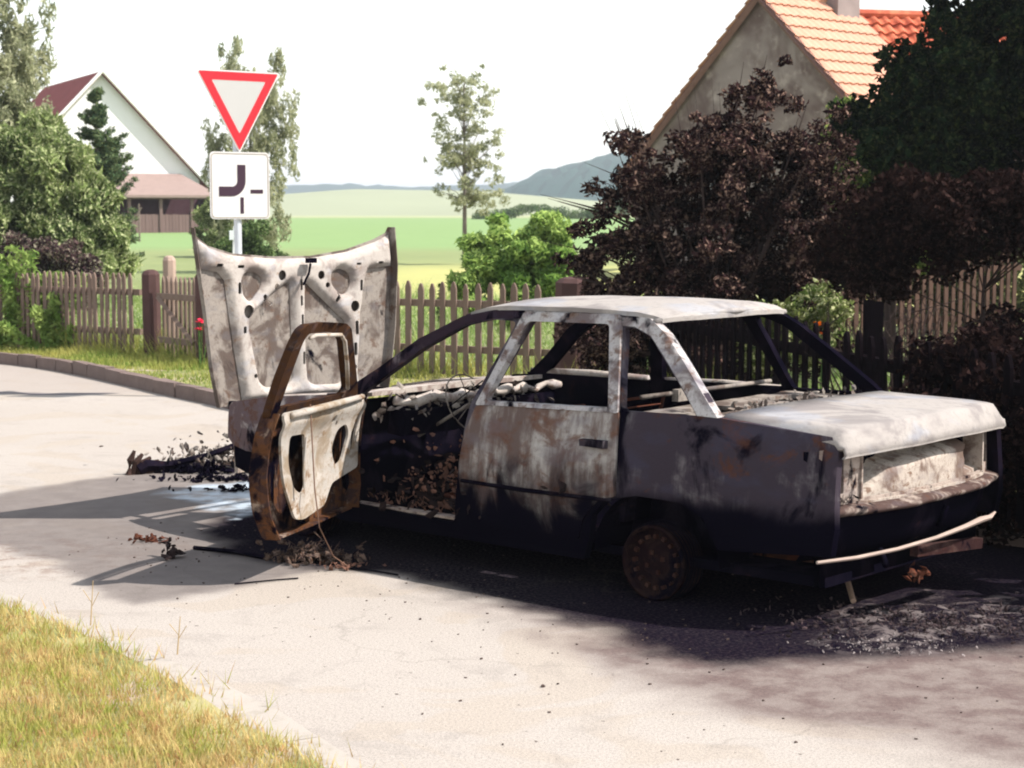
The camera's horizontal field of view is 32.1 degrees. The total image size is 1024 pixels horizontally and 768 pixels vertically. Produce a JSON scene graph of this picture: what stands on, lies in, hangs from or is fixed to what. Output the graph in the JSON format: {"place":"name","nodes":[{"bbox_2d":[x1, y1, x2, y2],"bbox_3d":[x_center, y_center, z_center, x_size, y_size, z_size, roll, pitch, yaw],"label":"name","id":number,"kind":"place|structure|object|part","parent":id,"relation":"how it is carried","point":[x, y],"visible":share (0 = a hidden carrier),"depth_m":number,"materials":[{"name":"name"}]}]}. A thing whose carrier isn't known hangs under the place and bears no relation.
{"place":"outdoors","nodes":[
{"label":"outdoors","id":0,"kind":"place"},
{"bbox_2d":[163,256,175,336],"bbox_3d":[-4.418,-1.047,22.992,0.173,1.220,0.173,-6,9,-44],"label":"gate post","id":1,"kind":"object","parent":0,"point":[169,266],"visible":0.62,"depth_m":22.88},
{"bbox_2d":[0,592,366,767],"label":"curb","id":2,"kind":"structure","parent":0,"point":[281,721],"depth_m":6.72,"materials":[{"name":"grey concrete"}]},
{"bbox_2d":[83,584,98,625],"bbox_3d":[-1.855,0.966,7.848,0.073,0.200,0.006,0,5,0],"label":"dry stalk","id":3,"kind":"object","parent":2,"relation":"on","point":[91,603],"visible":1,"depth_m":7.85,"materials":[{"name":"beige plant"}]},
{"bbox_2d":[195,274,206,361],"bbox_3d":[-3.518,-0.744,20.459,0.245,1.100,0.245,-6,10,-44],"label":"gate post","id":4,"kind":"object","parent":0,"point":[198,311],"visible":0.15,"depth_m":20.37,"materials":[{"name":"brown wood"}]},
{"bbox_2d":[156,276,195,357],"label":"garden gate","id":5,"kind":"structure","parent":4,"relation":"attached to","point":[168,298],"depth_m":20.95,"materials":[{"name":"brown wood"}]},
{"bbox_2d":[0,594,403,767],"bbox_3d":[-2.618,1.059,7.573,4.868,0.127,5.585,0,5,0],"label":"grass","id":6,"kind":"structure","parent":0,"point":[60,668],"depth_m":6.33,"materials":[{"name":"yellow plant"}]},
{"bbox_2d":[274,182,517,194],"bbox_3d":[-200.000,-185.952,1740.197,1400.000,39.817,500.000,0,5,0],"label":"hills","id":7,"kind":"structure","parent":0,"point":[309,188],"depth_m":1657.17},
{"bbox_2d":[270,189,626,215],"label":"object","id":8,"kind":"structure","parent":0,"point":[365,202],"depth_m":463.07,"materials":[{"name":"green plant"}]},
{"bbox_2d":[3,279,906,391],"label":"grass","id":9,"kind":"structure","parent":0,"point":[138,316],"depth_m":24.00,"materials":[{"name":"green plant"}]},
{"bbox_2d":[0,0,972,186],"label":"sky","id":10,"kind":"structure","parent":0,"point":[359,68],"materials":[{"name":"white"}]},
{"bbox_2d":[0,249,1016,491],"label":"garden ground","id":11,"kind":"structure","parent":0,"point":[202,383],"depth_m":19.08,"materials":[{"name":"green plant"}]},
{"bbox_2d":[0,244,39,349],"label":"tall weed","id":12,"kind":"object","parent":11,"relation":"on","point":[14,268],"visible":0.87,"depth_m":22.64,"materials":[{"name":"green plant"}]},
{"bbox_2d":[0,291,82,351],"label":"tall weed","id":13,"kind":"object","parent":11,"relation":"on","point":[44,326],"visible":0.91,"depth_m":22.21,"materials":[{"name":"green plant"}]},
{"bbox_2d":[0,263,89,348],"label":"tall weed","id":14,"kind":"object","parent":11,"relation":"on","point":[5,268],"visible":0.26,"depth_m":22.59,"materials":[{"name":"green plant"}]},
{"bbox_2d":[0,271,142,352],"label":"picket fence","id":15,"kind":"object","parent":11,"relation":"on","point":[92,290],"visible":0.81,"depth_m":22.02,"materials":[{"name":"wood"}]},
{"bbox_2d":[141,269,161,356],"bbox_3d":[-4.335,-0.831,21.421,0.215,1.092,0.207,2,6,23],"label":"gate post","id":16,"kind":"object","parent":11,"relation":"on","point":[151,309],"visible":0.86,"depth_m":21.33,"materials":[{"name":"brown wood"}]},
{"bbox_2d":[194,318,205,367],"bbox_3d":[-3.450,-0.449,19.949,0.239,0.572,0.099,2,6,22],"label":"flower","id":17,"kind":"object","parent":11,"relation":"on","point":[202,322],"visible":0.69,"depth_m":19.95,"materials":[{"name":"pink plant"}]},
{"bbox_2d":[229,226,233,252],"bbox_3d":[-4.162,-1.575,26.567,0.114,1.552,0.052,0,5,0],"label":"marker post","id":18,"kind":"object","parent":11,"relation":"on","point":[231,234],"visible":0.32,"depth_m":26.48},
{"bbox_2d":[197,69,278,253],"bbox_3d":[-2.721,-1.530,17.713,0.903,3.128,0.105,-4,7,-37],"label":"road sign","id":19,"kind":"object","parent":11,"relation":"on","point":[239,186],"visible":0.99,"depth_m":17.59,"materials":[{"name":"white metal"}]},
{"bbox_2d":[394,280,549,375],"bbox_3d":[-1.507,-0.641,19.342,4.322,0.988,0.085,3,6,28],"label":"picket fence","id":20,"kind":"object","parent":11,"relation":"on","point":[454,348],"visible":0.31,"depth_m":18.78,"materials":[{"name":"wood"}]},
{"bbox_2d":[554,276,595,369],"bbox_3d":[0.630,-0.492,17.629,0.410,1.145,0.396,2,6,23],"label":"gate post","id":21,"kind":"object","parent":11,"relation":"on","point":[567,286],"visible":0.27,"depth_m":17.46,"materials":[{"name":"brown wood"}]},
{"bbox_2d":[596,321,679,378],"bbox_3d":[1.139,-0.335,16.138,0.086,0.990,2.285,-1,6,-15],"label":"picket fence","id":22,"kind":"object","parent":11,"relation":"on","point":[674,326],"visible":0.04,"depth_m":15.26,"materials":[{"name":"brown wood"}]},
{"bbox_2d":[533,54,867,384],"bbox_3d":[1.686,-1.231,15.750,3.008,3.313,1.705,0,5,0],"label":"scorched bush","id":23,"kind":"object","parent":11,"relation":"on","point":[733,160],"visible":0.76,"depth_m":15.47,"materials":[{"name":"brown plant"}]},
{"bbox_2d":[680,316,842,388],"bbox_3d":[1.813,-0.073,13.401,0.086,0.989,3.390,-1,6,-13],"label":"picket fence","id":24,"kind":"object","parent":11,"relation":"on","point":[785,346],"visible":0.27,"depth_m":13.50,"materials":[{"name":"brown wood"}]},
{"bbox_2d":[736,278,855,378],"bbox_3d":[2.304,-0.264,14.616,1.039,1.222,0.761,0,5,0],"label":"green shrub","id":25,"kind":"object","parent":11,"relation":"on","point":[831,301],"visible":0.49,"depth_m":14.56,"materials":[{"name":"green plant"}]},
{"bbox_2d":[813,321,822,388],"bbox_3d":[2.325,-0.011,13.491,0.117,0.929,0.085,3,6,25],"label":"flower","id":26,"kind":"object","parent":11,"relation":"on","point":[819,322],"visible":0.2,"depth_m":13.48,"materials":[{"name":"orange plant"}]},
{"bbox_2d":[863,299,883,385],"bbox_3d":[2.420,0.021,11.957,0.120,1.177,0.125,0,5,0],"label":"fence post","id":27,"kind":"object","parent":11,"relation":"on","point":[873,314],"visible":0.36,"depth_m":11.86,"materials":[{"name":"brown wood"}]},
{"bbox_2d":[818,92,931,358],"bbox_3d":[4.092,-1.650,19.442,1.642,3.081,1.578,0,5,0],"label":"leafy tree","id":28,"kind":"object","parent":11,"relation":"on","point":[864,177],"visible":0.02,"depth_m":19.46,"materials":[{"name":"green plant"}]},
{"bbox_2d":[835,288,973,386],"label":"burnt twigs","id":29,"kind":"object","parent":11,"relation":"on","point":[917,330],"visible":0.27,"depth_m":14.60,"materials":[{"name":"brown plant"}]},
{"bbox_2d":[788,283,1023,391],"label":"burnt twigs","id":30,"kind":"object","parent":11,"relation":"on","point":[890,376],"visible":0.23,"depth_m":12.54,"materials":[{"name":"brown plant"}]},
{"bbox_2d":[791,252,1021,345],"bbox_3d":[5.056,-1.103,22.839,4.587,1.240,0.086,-4,7,-36],"label":"picket fence","id":31,"kind":"object","parent":11,"relation":"on","point":[958,317],"visible":0.06,"depth_m":23.33,"materials":[{"name":"brown wood"}]},
{"bbox_2d":[799,160,1023,325],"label":"scorched shrub","id":32,"kind":"object","parent":11,"relation":"on","point":[902,220],"visible":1,"depth_m":13.01,"materials":[{"name":"brown plant"}]},
{"bbox_2d":[825,0,1023,245],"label":"dark tree","id":33,"kind":"object","parent":11,"relation":"on","point":[951,100],"visible":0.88,"depth_m":17.54,"materials":[{"name":"green plant"}]},
{"bbox_2d":[842,330,1023,529],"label":"picket fence","id":34,"kind":"object","parent":11,"relation":"on","point":[870,361],"visible":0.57,"depth_m":10.39,"materials":[{"name":"brown wood"}]},
{"bbox_2d":[888,318,1023,548],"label":"burnt hedge","id":35,"kind":"object","parent":11,"relation":"on","point":[981,340],"visible":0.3,"depth_m":10.07,"materials":[{"name":"brown plant"}]},
{"bbox_2d":[933,301,1023,385],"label":"burnt hedge","id":36,"kind":"object","parent":11,"relation":"on","point":[1010,316],"visible":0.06,"depth_m":12.71,"materials":[{"name":"brown plant"}]},
{"bbox_2d":[0,364,1023,767],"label":"road","id":37,"kind":"structure","parent":0,"point":[370,680],"depth_m":7.89,"materials":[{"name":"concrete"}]},
{"bbox_2d":[128,533,178,543],"bbox_3d":[-2.024,0.877,10.021,0.282,0.063,0.211,0,5,0],"label":"burnt debris","id":38,"kind":"object","parent":37,"relation":"on","point":[147,538],"visible":0.93,"depth_m":10.02,"materials":[{"name":"metal"}]},
{"bbox_2d":[99,430,245,474],"bbox_3d":[-2.170,0.504,12.944,1.722,0.299,0.800,0,5,0],"label":"debris","id":39,"kind":"object","parent":37,"relation":"on","point":[192,463],"visible":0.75,"depth_m":12.70,"materials":[{"name":"metal"}]},
{"bbox_2d":[160,537,185,559],"bbox_3d":[-1.817,0.876,9.548,0.144,0.118,0.177,-2,6,-17],"label":"burnt debris","id":40,"kind":"object","parent":37,"relation":"on","point":[172,552],"visible":1,"depth_m":9.53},
{"bbox_2d":[169,616,186,654],"bbox_3d":[-1.375,1.036,7.332,0.072,0.160,0.006,0,5,0],"label":"dry stalk","id":41,"kind":"object","parent":37,"relation":"on","point":[178,635],"visible":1,"depth_m":7.33,"materials":[{"name":"beige plant"}]},
{"bbox_2d":[116,472,248,482],"bbox_3d":[-1.975,0.646,12.330,1.500,0.082,0.279,0,5,0],"label":"burnt debris","id":42,"kind":"object","parent":37,"relation":"on","point":[200,477],"visible":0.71,"depth_m":12.29,"materials":[{"name":"metal"}]},
{"bbox_2d":[168,483,248,491],"bbox_3d":[-1.581,0.699,11.869,1.431,0.065,0.280,0,5,0],"label":"burnt debris","id":43,"kind":"object","parent":37,"relation":"on","point":[238,487],"visible":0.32,"depth_m":11.85,"materials":[{"name":"metal"}]},
{"bbox_2d":[193,546,264,558],"bbox_3d":[-1.519,0.911,9.650,0.543,0.029,0.046,4,7,34],"label":"burnt metal strip","id":44,"kind":"object","parent":37,"relation":"on","point":[232,551],"visible":0.82,"depth_m":9.66,"materials":[{"name":"metal"}]},
{"bbox_2d":[234,577,297,584],"bbox_3d":[-1.229,0.987,8.923,0.331,0.010,0.012,-3,6,-25],"label":"wire","id":45,"kind":"object","parent":37,"relation":"on","point":[266,580],"visible":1,"depth_m":8.92,"materials":[{"name":"metal"}]},
{"bbox_2d":[255,531,370,567],"bbox_3d":[-1.059,0.872,9.448,0.610,0.188,0.403,0,5,0],"label":"burnt debris","id":46,"kind":"object","parent":37,"relation":"on","point":[302,554],"visible":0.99,"depth_m":9.42,"materials":[{"name":"charred flakes"},{"name":"dry dead leaves"},{"name":"rusty scraps"}]},
{"bbox_2d":[319,561,386,570],"bbox_3d":[-0.825,0.942,9.273,0.332,0.062,0.162,-2,6,-22],"label":"burnt debris","id":47,"kind":"object","parent":37,"relation":"on","point":[341,565],"visible":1,"depth_m":9.24,"materials":[{"name":"brown"}]},
{"bbox_2d":[350,567,398,575],"bbox_3d":[-0.708,0.963,9.152,0.311,0.012,0.017,4,7,33],"label":"wire","id":48,"kind":"object","parent":37,"relation":"on","point":[374,571],"visible":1,"depth_m":9.15,"materials":[{"name":"metal"}]},
{"bbox_2d":[0,352,1023,546],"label":"kerb","id":49,"kind":"structure","parent":37,"relation":"on","point":[169,387],"depth_m":19.14,"materials":[{"name":"concrete"}]},
{"bbox_2d":[69,522,997,751],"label":"gravel","id":50,"kind":"structure","parent":37,"relation":"on","point":[542,685],"depth_m":7.98,"materials":[{"name":"grey gravel"}]},
{"bbox_2d":[191,227,1005,600],"bbox_3d":[0.089,0.070,9.359,4.539,1.761,2.789,5,7,41],"label":"burnt car","id":51,"kind":"object","parent":37,"relation":"on","point":[669,487],"visible":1,"depth_m":8.89,"materials":[{"name":"metal"}]},
{"bbox_3d":[-0.971,0.203,9.194,0.335,1.092,1.179,2,6,18],"label":"front door","id":52,"kind":"part","parent":51,"relation":"part of","materials":[{"name":"metal"}]},
{"bbox_2d":[310,404,349,567],"bbox_3d":[-0.928,0.530,9.114,0.034,0.873,0.238,5,8,44],"label":"wire","id":53,"kind":"object","parent":51,"relation":"hanging from","point":[315,490],"visible":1,"depth_m":9.02,"materials":[{"name":"brown metal"}]},
{"bbox_3d":[0.209,0.191,8.940,1.025,1.095,0.349,5,7,41],"label":"rear door","id":54,"kind":"part","parent":51,"relation":"part of","materials":[{"name":"grey metal"}]},
{"bbox_3d":[0.481,0.240,10.719,0.930,0.658,0.119,5,7,41],"label":"right door","id":55,"kind":"part","parent":51,"relation":"part of","materials":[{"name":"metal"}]},
{"bbox_3d":[1.205,0.301,10.084,0.940,0.658,0.123,5,7,41],"label":"right door","id":56,"kind":"part","parent":51,"relation":"part of","materials":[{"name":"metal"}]},
{"bbox_2d":[845,581,855,602],"bbox_3d":[1.612,0.965,8.591,0.043,0.104,0.406,0,5,-1],"label":"pale stick","id":57,"kind":"object","parent":37,"relation":"on","point":[850,592],"visible":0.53,"depth_m":8.46,"materials":[{"name":"brown wood"}]},
{"bbox_2d":[700,591,1023,652],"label":"ash","id":58,"kind":"object","parent":37,"relation":"on","point":[925,626],"visible":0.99,"depth_m":7.97},
{"bbox_2d":[787,632,991,655],"bbox_3d":[1.592,1.107,7.598,0.830,0.028,0.416,0,5,0],"label":"ash","id":59,"kind":"object","parent":37,"relation":"on","point":[886,647],"visible":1,"depth_m":7.55},
{"bbox_2d":[3,216,1023,342],"bbox_3d":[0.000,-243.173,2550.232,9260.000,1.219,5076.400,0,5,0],"label":"meadow","id":60,"kind":"structure","parent":0,"point":[427,249],"depth_m":69.11,"materials":[{"name":"green plant"}]},
{"bbox_2d":[0,0,58,127],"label":"willow tree","id":61,"kind":"object","parent":60,"relation":"on","point":[22,72],"visible":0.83,"depth_m":37.45,"materials":[{"name":"green plant"}]},
{"bbox_2d":[0,230,104,311],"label":"dark shrub","id":62,"kind":"object","parent":60,"relation":"on","point":[67,256],"visible":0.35,"depth_m":28.08,"materials":[{"name":"purple plant"}]},
{"bbox_2d":[0,105,144,287],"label":"broadleaf shrub","id":63,"kind":"object","parent":60,"relation":"on","point":[56,186],"visible":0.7,"depth_m":29.77,"materials":[{"name":"green plant"}]},
{"bbox_2d":[73,86,144,258],"bbox_3d":[-9.110,-4.463,39.865,2.811,4.389,2.784,3,6,29],"label":"spruce tree","id":64,"kind":"object","parent":60,"relation":"on","point":[107,147],"visible":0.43,"depth_m":39.52,"materials":[{"name":"green plant"}]},
{"bbox_2d":[10,70,209,232],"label":"house","id":65,"kind":"structure","parent":60,"relation":"on","point":[168,193],"depth_m":84.80,"materials":[{"name":"paint"}]},
{"bbox_2d":[138,204,139,241],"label":"pole","id":66,"kind":"object","parent":60,"relation":"on","point":[139,219],"visible":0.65,"depth_m":69.68,"materials":[{"name":"brown wood"}]},
{"bbox_2d":[188,194,232,253],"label":"garden shrub","id":67,"kind":"object","parent":60,"relation":"on","point":[203,219],"visible":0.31,"depth_m":54.48,"materials":[{"name":"green plant"}]},
{"bbox_2d":[195,219,290,268],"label":"garden shrub","id":68,"kind":"object","parent":60,"relation":"on","point":[252,239],"visible":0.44,"depth_m":41.44,"materials":[{"name":"green plant"}]},
{"bbox_2d":[199,34,300,251],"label":"birch tree","id":69,"kind":"object","parent":60,"relation":"on","point":[262,141],"visible":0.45,"depth_m":44.52,"materials":[{"name":"green plant"}]},
{"bbox_2d":[435,283,445,329],"bbox_3d":[-0.991,-1.004,24.512,0.157,0.805,0.132,0,5,0],"label":"meadow weed","id":70,"kind":"object","parent":60,"relation":"on","point":[437,312],"visible":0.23,"depth_m":24.49,"materials":[{"name":"green plant"}]},
{"bbox_2d":[416,63,510,254],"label":"sapling tree","id":71,"kind":"object","parent":60,"relation":"on","point":[465,158],"visible":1,"depth_m":49.48,"materials":[{"name":"green plant"}]},
{"bbox_2d":[445,208,576,331],"bbox_3d":[0.022,-1.510,24.511,1.930,1.830,1.279,0,5,0],"label":"bright shrub","id":72,"kind":"object","parent":60,"relation":"on","point":[522,258],"visible":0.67,"depth_m":24.21,"materials":[{"name":"green plant"}]},
{"bbox_2d":[471,201,628,218],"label":"hedgerow","id":73,"kind":"object","parent":60,"relation":"on","point":[519,210],"visible":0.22,"depth_m":175.46,"materials":[{"name":"green plant"}]},
{"bbox_2d":[628,0,1015,262],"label":"house","id":74,"kind":"structure","parent":60,"relation":"on","point":[830,47],"depth_m":41.64,"materials":[{"name":"paint"}]},
{"bbox_2d":[796,227,1023,333],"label":"back hedge","id":75,"kind":"object","parent":60,"relation":"on","point":[1020,293],"visible":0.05,"depth_m":25.42,"materials":[{"name":"plant"}]},
{"bbox_2d":[497,153,630,200],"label":"hills","id":76,"kind":"structure","parent":0,"point":[564,181],"depth_m":858.36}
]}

